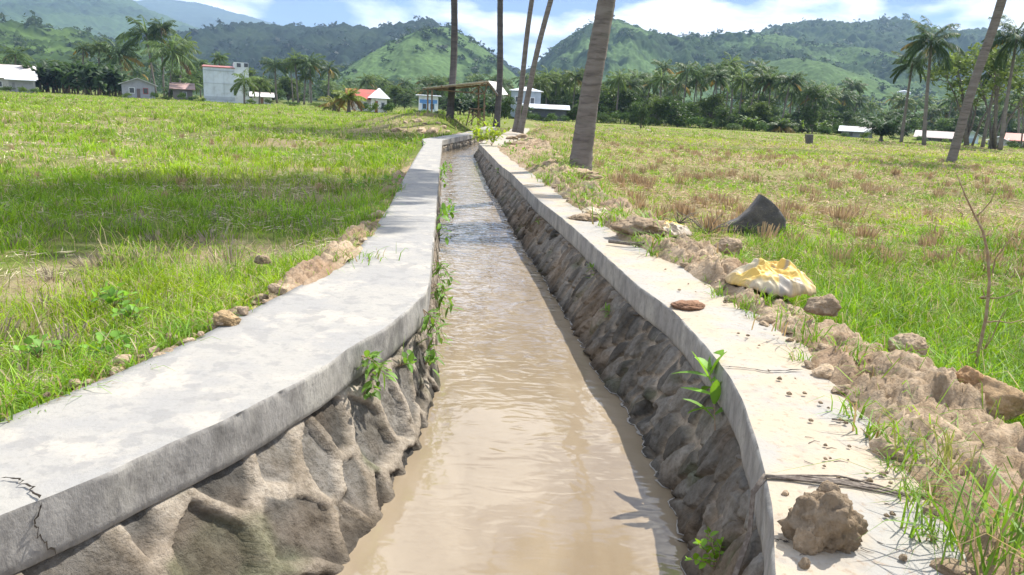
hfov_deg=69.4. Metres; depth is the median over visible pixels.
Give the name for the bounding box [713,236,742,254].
dirt clod
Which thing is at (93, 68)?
banana plant
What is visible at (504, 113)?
leafy tree
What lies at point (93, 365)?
grass tuft
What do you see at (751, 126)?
shrub
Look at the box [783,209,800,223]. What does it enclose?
rice stubble
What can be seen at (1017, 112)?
coconut palm
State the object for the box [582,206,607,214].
sack
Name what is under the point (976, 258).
rice stubble
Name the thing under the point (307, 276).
soil edge
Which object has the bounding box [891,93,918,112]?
coconut palm
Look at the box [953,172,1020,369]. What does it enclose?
sapling
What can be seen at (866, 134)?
shrub
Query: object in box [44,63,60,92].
banana plant
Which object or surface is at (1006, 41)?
coconut palm
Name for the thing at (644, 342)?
canal wall
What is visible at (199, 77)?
leafy tree
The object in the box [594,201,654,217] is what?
grass tuft
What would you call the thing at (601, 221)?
grass tuft
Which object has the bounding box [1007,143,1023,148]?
shrub
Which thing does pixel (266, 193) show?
rice stubble
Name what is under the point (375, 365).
hanging vine
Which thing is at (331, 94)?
leafy tree
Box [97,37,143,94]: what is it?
coconut palm
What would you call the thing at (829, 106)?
leafy tree
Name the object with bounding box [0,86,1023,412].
ground
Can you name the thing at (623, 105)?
leafy tree
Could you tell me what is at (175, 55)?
coconut palm
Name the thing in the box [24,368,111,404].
grass tuft
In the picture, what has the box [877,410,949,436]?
grass tuft
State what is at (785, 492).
dirt clod
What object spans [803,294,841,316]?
dirt clod
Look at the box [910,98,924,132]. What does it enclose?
coconut palm
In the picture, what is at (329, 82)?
coconut palm
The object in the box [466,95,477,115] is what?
banana plant
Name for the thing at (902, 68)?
coconut palm
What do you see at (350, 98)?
young palm
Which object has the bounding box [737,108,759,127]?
leafy tree
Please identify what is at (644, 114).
leafy tree
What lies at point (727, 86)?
coconut palm
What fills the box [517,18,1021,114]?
hill
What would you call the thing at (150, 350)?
dirt clod
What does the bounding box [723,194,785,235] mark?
rock
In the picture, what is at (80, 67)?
banana plant
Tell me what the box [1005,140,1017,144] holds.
shrub
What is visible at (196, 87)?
coconut palm
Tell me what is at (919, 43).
coconut palm
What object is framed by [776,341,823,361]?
grass tuft
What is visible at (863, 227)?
rice stubble
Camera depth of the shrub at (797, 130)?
80.84 m
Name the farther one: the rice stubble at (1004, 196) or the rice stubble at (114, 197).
the rice stubble at (1004, 196)
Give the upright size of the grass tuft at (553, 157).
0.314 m
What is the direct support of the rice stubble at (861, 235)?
on the ground at (242, 234)
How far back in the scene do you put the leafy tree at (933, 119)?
119.09 m
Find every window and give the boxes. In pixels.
[129,87,134,93]
[143,88,147,93]
[530,97,534,103]
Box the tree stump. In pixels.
[805,134,812,143]
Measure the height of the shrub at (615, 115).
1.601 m
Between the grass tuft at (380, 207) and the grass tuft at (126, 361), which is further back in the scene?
the grass tuft at (380, 207)
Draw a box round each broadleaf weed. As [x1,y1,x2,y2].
[13,334,60,357]
[79,330,133,357]
[91,281,136,306]
[111,298,148,319]
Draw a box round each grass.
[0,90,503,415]
[505,122,1023,574]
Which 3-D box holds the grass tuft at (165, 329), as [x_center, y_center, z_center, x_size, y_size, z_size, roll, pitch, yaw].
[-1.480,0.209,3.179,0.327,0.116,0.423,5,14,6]
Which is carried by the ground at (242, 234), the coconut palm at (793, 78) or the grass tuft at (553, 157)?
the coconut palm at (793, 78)
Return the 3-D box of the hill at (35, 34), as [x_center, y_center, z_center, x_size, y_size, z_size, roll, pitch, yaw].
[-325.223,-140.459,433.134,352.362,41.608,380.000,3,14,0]
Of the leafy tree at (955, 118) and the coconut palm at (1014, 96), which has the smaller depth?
the coconut palm at (1014, 96)
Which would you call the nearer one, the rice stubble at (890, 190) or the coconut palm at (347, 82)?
the rice stubble at (890, 190)
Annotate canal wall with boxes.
[0,126,496,574]
[474,128,966,574]
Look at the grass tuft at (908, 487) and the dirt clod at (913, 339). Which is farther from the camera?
the dirt clod at (913, 339)
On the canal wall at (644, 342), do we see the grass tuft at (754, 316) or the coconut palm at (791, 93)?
the grass tuft at (754, 316)
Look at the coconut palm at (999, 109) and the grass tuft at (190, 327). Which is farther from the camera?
the coconut palm at (999, 109)
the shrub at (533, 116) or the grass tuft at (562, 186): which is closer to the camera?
the grass tuft at (562, 186)
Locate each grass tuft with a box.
[0,385,26,421]
[0,396,61,422]
[4,387,74,412]
[10,392,36,414]
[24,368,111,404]
[38,348,143,379]
[54,360,116,390]
[56,375,128,400]
[95,354,140,376]
[99,341,174,372]
[111,354,157,369]
[112,315,206,345]
[129,340,152,359]
[134,339,179,357]
[138,333,179,346]
[140,317,220,349]
[143,312,210,331]
[145,321,199,336]
[151,316,206,343]
[156,332,185,349]
[161,312,211,332]
[161,329,184,345]
[172,314,213,337]
[175,327,199,340]
[192,301,250,324]
[195,316,243,333]
[225,296,251,309]
[229,286,268,305]
[311,243,409,268]
[328,249,357,262]
[359,211,389,221]
[369,202,388,211]
[372,211,389,218]
[385,180,408,189]
[515,158,542,168]
[539,153,565,161]
[544,157,571,165]
[551,169,588,178]
[554,163,582,171]
[557,182,570,191]
[561,172,595,184]
[561,192,598,203]
[565,184,588,195]
[566,194,604,208]
[572,182,638,194]
[580,200,632,226]
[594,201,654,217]
[598,208,668,227]
[599,205,626,215]
[615,207,688,221]
[620,231,656,246]
[623,241,674,257]
[629,226,696,247]
[638,206,672,219]
[699,280,736,297]
[701,243,755,258]
[721,293,755,312]
[727,252,750,261]
[735,293,766,310]
[746,308,769,319]
[747,287,778,306]
[751,306,860,341]
[769,446,1023,574]
[774,309,800,319]
[775,306,820,319]
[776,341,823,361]
[778,328,835,346]
[795,337,852,350]
[806,327,899,365]
[809,386,899,419]
[809,402,899,440]
[839,383,863,397]
[846,451,968,531]
[853,331,920,355]
[856,473,1021,549]
[859,447,909,475]
[860,337,957,363]
[861,414,977,471]
[871,420,971,454]
[872,406,1016,490]
[874,411,975,440]
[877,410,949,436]
[877,437,1023,566]
[880,464,955,503]
[892,517,970,551]
[898,467,958,504]
[975,485,1023,531]
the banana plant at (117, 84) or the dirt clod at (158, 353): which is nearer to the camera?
the dirt clod at (158, 353)
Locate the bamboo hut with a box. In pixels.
[422,81,507,126]
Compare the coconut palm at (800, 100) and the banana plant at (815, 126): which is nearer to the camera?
the banana plant at (815, 126)
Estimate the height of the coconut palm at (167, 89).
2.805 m
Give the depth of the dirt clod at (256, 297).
3.83 m
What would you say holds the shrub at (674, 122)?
on the ground at (242, 234)
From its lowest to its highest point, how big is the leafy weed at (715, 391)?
0.311 m
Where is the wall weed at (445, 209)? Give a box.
[436,198,457,244]
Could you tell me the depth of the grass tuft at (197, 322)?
3.38 m
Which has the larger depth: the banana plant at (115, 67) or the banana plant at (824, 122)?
the banana plant at (115, 67)
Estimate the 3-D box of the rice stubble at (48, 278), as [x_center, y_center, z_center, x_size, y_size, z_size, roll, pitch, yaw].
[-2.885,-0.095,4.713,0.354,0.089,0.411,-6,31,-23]
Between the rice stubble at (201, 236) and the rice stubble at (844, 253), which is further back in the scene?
the rice stubble at (844, 253)
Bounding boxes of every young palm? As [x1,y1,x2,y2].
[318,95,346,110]
[331,85,366,111]
[766,118,797,132]
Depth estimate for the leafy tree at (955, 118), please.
110.73 m
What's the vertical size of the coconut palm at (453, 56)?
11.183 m
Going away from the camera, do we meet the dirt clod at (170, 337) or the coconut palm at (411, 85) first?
the dirt clod at (170, 337)
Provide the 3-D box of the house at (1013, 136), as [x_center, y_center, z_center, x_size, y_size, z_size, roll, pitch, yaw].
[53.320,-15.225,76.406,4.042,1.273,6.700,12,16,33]
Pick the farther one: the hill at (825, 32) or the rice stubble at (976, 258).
the hill at (825, 32)
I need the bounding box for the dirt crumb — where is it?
[898,554,906,560]
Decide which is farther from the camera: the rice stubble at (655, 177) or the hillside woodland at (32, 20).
the hillside woodland at (32, 20)
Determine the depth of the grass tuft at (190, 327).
3.25 m
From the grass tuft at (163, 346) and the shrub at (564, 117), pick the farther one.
the shrub at (564, 117)
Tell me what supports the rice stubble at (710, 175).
on the ground at (242, 234)
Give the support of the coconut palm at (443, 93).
on the ground at (242, 234)
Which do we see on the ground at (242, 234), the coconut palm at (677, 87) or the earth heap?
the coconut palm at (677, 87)
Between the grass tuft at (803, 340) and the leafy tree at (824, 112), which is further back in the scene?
the leafy tree at (824, 112)
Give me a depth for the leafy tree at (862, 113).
134.01 m
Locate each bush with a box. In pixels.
[470,127,492,142]
[474,117,510,145]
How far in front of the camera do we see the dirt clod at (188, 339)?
3.04 m
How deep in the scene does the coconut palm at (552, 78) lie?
101.43 m
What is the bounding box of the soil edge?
[72,170,408,391]
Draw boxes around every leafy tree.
[11,59,41,65]
[166,70,203,92]
[167,71,194,82]
[230,67,258,80]
[249,85,270,97]
[264,85,287,101]
[273,77,300,102]
[277,76,303,102]
[291,91,308,102]
[323,89,335,100]
[382,85,404,105]
[384,84,414,106]
[394,93,417,108]
[438,95,446,109]
[501,96,516,118]
[515,104,533,118]
[541,86,570,104]
[547,95,575,105]
[550,94,573,105]
[566,103,578,120]
[568,87,580,107]
[569,94,578,108]
[597,88,612,121]
[599,84,622,114]
[613,87,636,122]
[614,89,642,122]
[629,101,650,119]
[634,105,649,129]
[637,90,657,98]
[640,98,654,116]
[643,96,665,116]
[646,97,668,125]
[649,95,692,126]
[665,94,683,125]
[677,100,706,126]
[695,92,729,127]
[696,97,712,124]
[713,105,739,127]
[717,92,736,115]
[731,104,745,114]
[733,89,755,109]
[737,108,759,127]
[743,98,781,116]
[743,100,773,124]
[745,93,781,118]
[752,94,779,118]
[767,117,782,130]
[768,111,778,116]
[776,111,796,125]
[792,109,804,125]
[794,98,841,121]
[799,84,827,133]
[816,108,830,133]
[820,109,844,130]
[830,111,858,125]
[831,105,855,118]
[843,116,859,125]
[856,112,871,115]
[876,114,896,132]
[890,108,923,134]
[895,117,921,135]
[913,42,1023,145]
[914,118,933,132]
[928,117,943,130]
[933,118,956,131]
[944,41,1023,149]
[944,114,987,131]
[972,122,984,135]
[982,117,997,133]
[999,120,1023,133]
[1013,78,1023,147]
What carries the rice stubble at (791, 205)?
on the ground at (242, 234)
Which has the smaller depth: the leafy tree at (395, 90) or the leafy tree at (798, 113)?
the leafy tree at (798, 113)
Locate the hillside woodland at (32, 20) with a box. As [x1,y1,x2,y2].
[0,10,1023,115]
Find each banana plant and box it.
[20,60,38,87]
[22,61,42,91]
[29,62,50,91]
[37,59,58,92]
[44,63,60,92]
[45,61,78,93]
[50,61,77,93]
[54,64,79,93]
[58,62,83,93]
[63,61,75,93]
[69,60,90,88]
[69,63,89,93]
[72,69,97,94]
[73,64,102,94]
[83,70,112,94]
[84,59,115,94]
[87,61,113,94]
[96,63,124,95]
[105,65,130,96]
[106,63,125,95]
[111,64,131,92]
[439,92,447,110]
[439,96,460,114]
[454,92,469,114]
[455,94,467,114]
[460,99,470,114]
[463,93,472,109]
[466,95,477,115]
[468,96,482,113]
[473,92,490,113]
[481,101,494,116]
[485,97,495,116]
[707,119,714,128]
[739,115,753,130]
[750,116,766,130]
[774,118,787,132]
[797,120,806,133]
[807,123,819,133]
[820,120,832,126]
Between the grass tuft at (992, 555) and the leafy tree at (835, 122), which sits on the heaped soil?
the grass tuft at (992, 555)
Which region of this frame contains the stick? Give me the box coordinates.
[608,236,676,244]
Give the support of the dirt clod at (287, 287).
on the soil edge
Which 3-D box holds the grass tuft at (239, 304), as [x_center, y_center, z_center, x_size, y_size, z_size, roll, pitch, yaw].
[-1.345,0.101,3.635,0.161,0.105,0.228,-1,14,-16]
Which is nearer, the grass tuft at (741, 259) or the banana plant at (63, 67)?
the grass tuft at (741, 259)
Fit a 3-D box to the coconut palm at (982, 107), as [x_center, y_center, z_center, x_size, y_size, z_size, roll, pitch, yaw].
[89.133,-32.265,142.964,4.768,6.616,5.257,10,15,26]
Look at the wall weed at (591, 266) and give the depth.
5.59 m
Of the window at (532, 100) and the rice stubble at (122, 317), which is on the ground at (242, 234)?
the rice stubble at (122, 317)
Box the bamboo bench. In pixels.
[466,108,482,125]
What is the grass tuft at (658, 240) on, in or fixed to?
on the heaped soil
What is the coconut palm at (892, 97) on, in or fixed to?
on the ground at (242, 234)
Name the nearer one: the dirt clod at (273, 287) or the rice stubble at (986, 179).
the dirt clod at (273, 287)
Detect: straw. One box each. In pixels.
[0,96,476,398]
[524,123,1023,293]
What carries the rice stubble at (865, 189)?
on the ground at (242, 234)
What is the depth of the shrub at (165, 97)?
83.56 m
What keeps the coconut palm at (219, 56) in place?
on the ground at (242, 234)
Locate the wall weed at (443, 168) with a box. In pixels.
[440,161,451,187]
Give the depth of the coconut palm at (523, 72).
27.75 m
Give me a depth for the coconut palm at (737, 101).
149.97 m
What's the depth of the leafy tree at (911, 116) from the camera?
116.16 m
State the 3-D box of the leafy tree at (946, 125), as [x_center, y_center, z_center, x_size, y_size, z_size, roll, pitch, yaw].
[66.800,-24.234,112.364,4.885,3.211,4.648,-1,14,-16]
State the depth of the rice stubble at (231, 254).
5.28 m
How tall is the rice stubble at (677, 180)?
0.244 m
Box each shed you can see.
[0,64,37,91]
[4,69,35,92]
[522,103,569,120]
[987,136,1008,145]
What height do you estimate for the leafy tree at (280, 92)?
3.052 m
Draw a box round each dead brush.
[656,212,703,223]
[677,210,738,233]
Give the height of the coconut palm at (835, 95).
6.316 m
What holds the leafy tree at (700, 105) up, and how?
on the ground at (242, 234)
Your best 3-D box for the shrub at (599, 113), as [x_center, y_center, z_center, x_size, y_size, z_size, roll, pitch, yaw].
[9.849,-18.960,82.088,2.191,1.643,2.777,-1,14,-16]
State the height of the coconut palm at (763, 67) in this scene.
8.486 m
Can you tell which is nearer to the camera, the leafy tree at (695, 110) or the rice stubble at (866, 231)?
the rice stubble at (866, 231)
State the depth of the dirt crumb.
1.75 m
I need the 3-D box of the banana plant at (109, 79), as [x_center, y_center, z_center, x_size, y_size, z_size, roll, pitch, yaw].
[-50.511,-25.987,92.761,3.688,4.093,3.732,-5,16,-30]
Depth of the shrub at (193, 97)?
85.20 m
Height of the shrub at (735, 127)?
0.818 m
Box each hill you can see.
[0,19,216,92]
[113,17,520,82]
[281,27,518,98]
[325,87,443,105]
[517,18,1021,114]
[733,58,974,132]
[753,16,1023,93]
[827,43,1022,112]
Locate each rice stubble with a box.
[0,221,48,247]
[1,317,42,340]
[3,144,14,149]
[5,362,44,382]
[21,287,70,314]
[26,328,78,357]
[27,259,88,281]
[29,216,80,230]
[31,303,103,350]
[63,248,124,267]
[65,279,140,319]
[86,303,159,332]
[90,241,152,266]
[94,174,105,181]
[100,255,158,266]
[101,212,155,230]
[104,148,117,156]
[107,192,122,205]
[108,241,176,265]
[132,229,161,240]
[142,295,180,322]
[156,189,169,199]
[171,175,188,186]
[178,184,193,193]
[183,264,247,287]
[184,224,229,244]
[198,202,222,220]
[205,235,253,268]
[261,189,272,197]
[302,214,340,234]
[315,182,323,191]
[593,158,603,166]
[607,172,629,185]
[615,167,631,173]
[627,189,648,203]
[630,172,643,182]
[632,176,654,185]
[632,199,651,209]
[638,176,655,187]
[639,166,647,173]
[639,181,652,190]
[647,163,659,170]
[647,204,673,220]
[648,174,660,182]
[668,203,696,216]
[669,147,678,152]
[669,174,687,184]
[674,201,695,218]
[681,169,693,177]
[686,172,703,181]
[691,216,722,230]
[693,215,716,230]
[695,197,716,208]
[700,172,718,179]
[700,217,737,237]
[702,213,728,229]
[704,191,720,199]
[710,208,725,218]
[713,192,740,204]
[714,156,723,162]
[714,169,727,178]
[719,196,744,209]
[723,168,737,176]
[723,211,741,221]
[732,203,750,215]
[740,173,750,180]
[750,174,762,183]
[757,221,788,243]
[776,199,792,214]
[780,200,803,211]
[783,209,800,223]
[784,230,806,243]
[785,202,808,214]
[797,183,810,194]
[805,172,817,178]
[807,193,822,201]
[810,187,823,195]
[816,170,828,179]
[817,205,833,215]
[817,239,843,252]
[827,181,843,189]
[827,244,856,266]
[828,206,858,220]
[828,217,853,232]
[829,206,856,220]
[845,200,868,217]
[845,241,867,253]
[848,222,880,240]
[849,230,870,241]
[853,172,865,179]
[855,225,880,236]
[858,238,893,258]
[859,185,876,194]
[860,180,878,189]
[871,186,885,192]
[874,253,887,265]
[877,245,906,262]
[881,251,905,268]
[884,185,897,194]
[891,166,902,175]
[908,234,937,248]
[917,233,948,251]
[919,207,932,216]
[919,250,952,269]
[920,249,958,269]
[922,231,947,242]
[923,249,951,263]
[924,170,936,177]
[931,213,947,225]
[931,225,957,241]
[932,188,945,197]
[937,186,947,194]
[941,245,974,261]
[943,178,951,187]
[967,253,997,268]
[968,230,1001,241]
[970,216,991,225]
[971,181,985,191]
[972,245,1009,272]
[980,175,994,183]
[981,186,998,194]
[992,237,1022,255]
[996,227,1023,241]
[997,185,1013,192]
[998,192,1012,200]
[1006,191,1020,199]
[1009,259,1023,280]
[1013,251,1023,266]
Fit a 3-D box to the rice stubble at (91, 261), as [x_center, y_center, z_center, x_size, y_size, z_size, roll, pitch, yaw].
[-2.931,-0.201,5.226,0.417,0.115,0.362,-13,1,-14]
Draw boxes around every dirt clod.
[66,378,83,388]
[84,379,94,385]
[108,354,130,366]
[109,366,124,375]
[148,346,160,355]
[149,352,165,358]
[160,347,173,352]
[165,332,177,342]
[181,337,194,344]
[197,331,203,335]
[213,309,240,325]
[235,306,248,314]
[254,255,271,263]
[254,293,262,301]
[259,294,268,299]
[268,283,285,293]
[284,285,291,292]
[359,237,366,242]
[506,136,518,139]
[513,140,526,144]
[516,133,527,137]
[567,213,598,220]
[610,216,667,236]
[670,300,704,310]
[688,264,696,269]
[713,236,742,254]
[714,285,725,292]
[724,295,734,301]
[756,314,775,323]
[759,321,769,325]
[777,480,867,553]
[781,490,788,495]
[784,324,797,332]
[789,306,803,311]
[793,523,825,555]
[798,557,810,569]
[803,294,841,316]
[804,360,815,369]
[811,363,833,378]
[814,343,831,350]
[831,384,850,392]
[850,398,857,404]
[869,434,897,459]
[888,332,928,355]
[895,450,909,461]
[915,452,932,467]
[922,504,943,517]
[929,557,976,574]
[955,365,984,384]
[972,376,1023,420]
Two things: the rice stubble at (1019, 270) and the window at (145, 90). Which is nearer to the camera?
the rice stubble at (1019, 270)
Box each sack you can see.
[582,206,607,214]
[663,221,691,236]
[724,258,815,297]
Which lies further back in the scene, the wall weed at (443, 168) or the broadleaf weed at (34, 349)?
the wall weed at (443, 168)
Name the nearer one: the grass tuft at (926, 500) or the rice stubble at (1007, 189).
the grass tuft at (926, 500)
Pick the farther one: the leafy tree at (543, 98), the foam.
the leafy tree at (543, 98)
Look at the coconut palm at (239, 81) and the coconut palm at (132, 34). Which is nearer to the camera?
the coconut palm at (239, 81)
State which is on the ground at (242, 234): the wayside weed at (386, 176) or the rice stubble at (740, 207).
the rice stubble at (740, 207)
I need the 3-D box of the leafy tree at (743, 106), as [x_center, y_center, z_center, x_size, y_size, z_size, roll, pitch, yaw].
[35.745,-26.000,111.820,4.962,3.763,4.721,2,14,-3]
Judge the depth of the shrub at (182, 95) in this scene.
84.79 m
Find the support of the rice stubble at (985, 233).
on the ground at (242, 234)
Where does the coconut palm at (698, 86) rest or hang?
on the ground at (242, 234)
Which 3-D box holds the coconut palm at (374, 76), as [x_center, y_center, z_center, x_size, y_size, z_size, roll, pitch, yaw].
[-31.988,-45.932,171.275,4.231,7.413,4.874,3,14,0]
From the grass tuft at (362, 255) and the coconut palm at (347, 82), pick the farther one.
the coconut palm at (347, 82)
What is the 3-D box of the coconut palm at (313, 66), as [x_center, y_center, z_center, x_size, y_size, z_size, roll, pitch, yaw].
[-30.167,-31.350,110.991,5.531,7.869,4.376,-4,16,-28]
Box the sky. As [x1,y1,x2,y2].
[133,0,1023,69]
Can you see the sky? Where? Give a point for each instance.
(476, 18)
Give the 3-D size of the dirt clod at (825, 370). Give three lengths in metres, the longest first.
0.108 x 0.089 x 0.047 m
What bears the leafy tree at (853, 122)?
on the ground at (242, 234)
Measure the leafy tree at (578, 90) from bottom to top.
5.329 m
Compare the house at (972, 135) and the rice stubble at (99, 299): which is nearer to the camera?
the rice stubble at (99, 299)
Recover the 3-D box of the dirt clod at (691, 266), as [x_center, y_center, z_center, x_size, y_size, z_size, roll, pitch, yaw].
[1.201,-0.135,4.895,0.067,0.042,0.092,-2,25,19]
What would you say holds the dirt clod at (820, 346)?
on the canal wall at (644, 342)
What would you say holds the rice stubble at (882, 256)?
on the ground at (242, 234)
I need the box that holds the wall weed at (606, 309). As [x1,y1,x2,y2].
[600,302,611,318]
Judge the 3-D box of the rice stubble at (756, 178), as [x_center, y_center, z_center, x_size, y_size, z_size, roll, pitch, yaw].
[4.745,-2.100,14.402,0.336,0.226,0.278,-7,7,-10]
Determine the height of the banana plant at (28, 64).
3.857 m
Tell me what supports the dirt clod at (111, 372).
on the ground at (242, 234)
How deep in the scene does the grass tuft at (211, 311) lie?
3.50 m
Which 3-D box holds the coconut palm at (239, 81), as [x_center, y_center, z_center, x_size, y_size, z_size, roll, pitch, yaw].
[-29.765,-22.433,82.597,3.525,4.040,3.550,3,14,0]
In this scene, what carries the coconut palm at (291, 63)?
on the ground at (242, 234)
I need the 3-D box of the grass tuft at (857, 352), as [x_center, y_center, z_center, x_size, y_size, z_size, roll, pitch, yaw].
[1.449,0.249,3.112,0.378,0.110,0.329,3,14,0]
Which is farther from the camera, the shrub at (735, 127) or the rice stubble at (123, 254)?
the shrub at (735, 127)
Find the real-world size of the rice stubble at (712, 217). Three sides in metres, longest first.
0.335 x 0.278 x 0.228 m
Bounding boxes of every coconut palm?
[0,45,35,64]
[68,53,87,61]
[73,40,94,92]
[83,38,111,64]
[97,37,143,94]
[110,58,135,77]
[115,14,170,92]
[130,67,150,79]
[140,35,201,96]
[142,59,160,82]
[147,17,177,95]
[161,85,172,98]
[169,32,198,82]
[178,76,202,93]
[190,59,208,97]
[210,51,230,65]
[216,61,230,67]
[229,68,262,103]
[249,75,273,103]
[259,56,291,102]
[281,58,297,101]
[283,48,307,102]
[292,52,328,102]
[296,71,313,104]
[308,61,320,102]
[315,60,344,97]
[320,78,336,89]
[320,78,338,95]
[345,78,359,86]
[355,73,376,88]
[369,73,382,88]
[374,74,391,87]
[397,77,416,94]
[399,85,415,98]
[406,84,417,106]
[414,76,426,86]
[414,83,435,98]
[418,78,433,86]
[425,76,446,94]
[433,77,448,109]
[446,0,457,118]
[456,81,475,94]
[464,77,481,94]
[472,72,485,95]
[473,87,489,95]
[484,74,504,98]
[484,78,509,95]
[492,0,502,126]
[504,79,514,92]
[511,71,535,87]
[512,0,533,132]
[517,0,552,133]
[525,74,554,97]
[537,65,562,103]
[546,69,571,95]
[557,70,579,98]
[560,66,584,108]
[568,0,615,170]
[602,75,617,110]
[607,68,633,122]
[616,75,644,122]
[627,69,651,93]
[639,75,664,96]
[645,70,675,122]
[650,59,678,95]
[661,87,680,96]
[663,74,691,96]
[667,85,693,106]
[672,61,705,106]
[684,72,708,125]
[686,61,716,125]
[689,78,706,100]
[699,67,731,115]
[700,59,730,94]
[707,70,734,127]
[718,51,748,106]
[721,63,746,113]
[722,82,733,108]
[728,66,760,116]
[732,96,747,107]
[745,58,777,104]
[748,69,779,107]
[751,64,783,95]
[755,70,786,107]
[766,88,783,104]
[771,93,788,109]
[772,70,809,117]
[775,82,801,114]
[783,93,801,112]
[787,88,805,121]
[796,80,825,131]
[797,89,832,109]
[811,84,835,97]
[818,88,842,108]
[821,81,842,97]
[832,90,858,110]
[836,99,859,113]
[840,77,868,96]
[843,94,870,110]
[861,97,883,114]
[875,108,898,123]
[884,90,905,107]
[889,47,933,142]
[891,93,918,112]
[899,15,965,145]
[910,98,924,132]
[918,105,943,124]
[919,93,937,105]
[928,99,949,124]
[933,102,957,117]
[935,93,961,117]
[942,107,959,117]
[946,0,1006,162]
[951,94,961,110]
[969,104,988,116]
[972,108,993,124]
[980,55,1016,146]
[981,15,1023,150]
[985,96,1003,136]
[993,93,1014,132]
[993,105,1017,132]
[1002,89,1023,132]
[1011,104,1023,132]
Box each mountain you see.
[0,0,198,40]
[135,0,282,28]
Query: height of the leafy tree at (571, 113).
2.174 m
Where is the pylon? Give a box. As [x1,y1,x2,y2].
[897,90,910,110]
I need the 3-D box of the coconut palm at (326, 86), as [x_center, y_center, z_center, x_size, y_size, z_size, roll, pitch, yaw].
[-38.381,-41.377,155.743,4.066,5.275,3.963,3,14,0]
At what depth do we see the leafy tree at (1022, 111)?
63.81 m
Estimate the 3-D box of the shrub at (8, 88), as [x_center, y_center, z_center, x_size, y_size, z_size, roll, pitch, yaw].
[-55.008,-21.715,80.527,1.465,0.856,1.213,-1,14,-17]
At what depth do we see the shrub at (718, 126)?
81.16 m
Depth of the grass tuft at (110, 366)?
2.78 m
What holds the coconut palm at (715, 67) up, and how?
on the ground at (242, 234)
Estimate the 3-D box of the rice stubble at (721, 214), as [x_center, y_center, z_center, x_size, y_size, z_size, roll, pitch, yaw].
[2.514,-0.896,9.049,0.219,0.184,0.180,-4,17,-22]
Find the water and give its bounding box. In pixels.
[336,136,688,574]
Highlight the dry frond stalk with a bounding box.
[732,473,909,574]
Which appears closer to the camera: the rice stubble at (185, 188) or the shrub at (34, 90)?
the rice stubble at (185, 188)
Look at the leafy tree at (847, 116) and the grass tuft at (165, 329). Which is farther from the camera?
the leafy tree at (847, 116)
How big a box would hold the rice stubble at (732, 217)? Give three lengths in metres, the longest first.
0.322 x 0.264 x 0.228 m
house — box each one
[119,78,156,98]
[169,82,194,99]
[249,92,274,103]
[345,88,375,110]
[368,88,389,112]
[416,94,441,112]
[509,87,542,117]
[838,126,871,137]
[913,130,954,141]
[963,131,981,143]
[1004,133,1023,145]
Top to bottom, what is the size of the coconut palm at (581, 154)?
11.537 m
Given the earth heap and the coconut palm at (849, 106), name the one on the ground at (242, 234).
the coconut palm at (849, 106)
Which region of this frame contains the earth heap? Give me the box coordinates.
[572,167,602,179]
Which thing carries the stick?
on the heaped soil
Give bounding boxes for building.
[202,62,249,103]
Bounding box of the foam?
[515,235,689,574]
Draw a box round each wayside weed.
[336,171,360,188]
[354,173,384,192]
[381,169,406,187]
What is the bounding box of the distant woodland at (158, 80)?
[0,56,1023,134]
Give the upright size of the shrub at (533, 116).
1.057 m
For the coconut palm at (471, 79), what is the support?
on the ground at (242, 234)
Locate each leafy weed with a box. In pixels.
[363,381,380,398]
[400,338,416,372]
[423,349,444,365]
[672,349,725,429]
[684,526,723,568]
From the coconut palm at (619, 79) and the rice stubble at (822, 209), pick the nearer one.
the rice stubble at (822, 209)
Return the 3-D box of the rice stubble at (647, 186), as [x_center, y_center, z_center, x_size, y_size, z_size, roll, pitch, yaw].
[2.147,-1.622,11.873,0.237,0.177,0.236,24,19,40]
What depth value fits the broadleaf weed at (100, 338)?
3.15 m
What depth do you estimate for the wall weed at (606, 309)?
4.86 m
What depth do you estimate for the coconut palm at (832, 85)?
141.17 m
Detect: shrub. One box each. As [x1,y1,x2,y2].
[0,84,15,91]
[18,86,28,91]
[30,88,41,92]
[119,92,131,97]
[150,92,158,98]
[159,95,170,99]
[177,92,185,99]
[187,95,198,100]
[245,99,255,103]
[264,98,273,103]
[282,101,299,105]
[308,102,324,106]
[356,102,371,111]
[367,100,378,111]
[383,102,397,112]
[526,111,540,120]
[546,112,558,121]
[560,115,569,122]
[597,110,612,122]
[597,111,607,122]
[602,118,620,122]
[609,109,622,119]
[619,111,629,123]
[626,115,638,123]
[647,116,660,125]
[654,120,669,125]
[669,115,688,126]
[684,115,707,128]
[698,115,710,127]
[712,123,722,128]
[727,123,739,129]
[747,123,758,130]
[754,121,768,131]
[796,124,809,133]
[821,127,831,134]
[831,124,842,134]
[831,129,841,134]
[855,111,912,140]
[860,132,871,138]
[915,136,927,140]
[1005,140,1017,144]
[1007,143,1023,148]
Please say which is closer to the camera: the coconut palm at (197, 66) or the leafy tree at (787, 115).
the leafy tree at (787, 115)
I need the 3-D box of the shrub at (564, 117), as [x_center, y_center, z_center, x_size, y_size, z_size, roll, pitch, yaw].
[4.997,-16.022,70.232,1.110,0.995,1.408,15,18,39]
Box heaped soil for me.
[497,138,1023,574]
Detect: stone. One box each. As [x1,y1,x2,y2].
[389,127,401,131]
[416,127,425,132]
[424,128,435,133]
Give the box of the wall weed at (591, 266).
[586,262,594,277]
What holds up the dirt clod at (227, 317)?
on the canal wall at (266, 438)
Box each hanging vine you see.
[357,350,397,399]
[418,309,452,376]
[431,283,462,336]
[432,260,458,304]
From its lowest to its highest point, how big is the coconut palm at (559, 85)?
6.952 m
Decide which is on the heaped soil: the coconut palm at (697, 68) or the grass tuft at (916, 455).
the grass tuft at (916, 455)

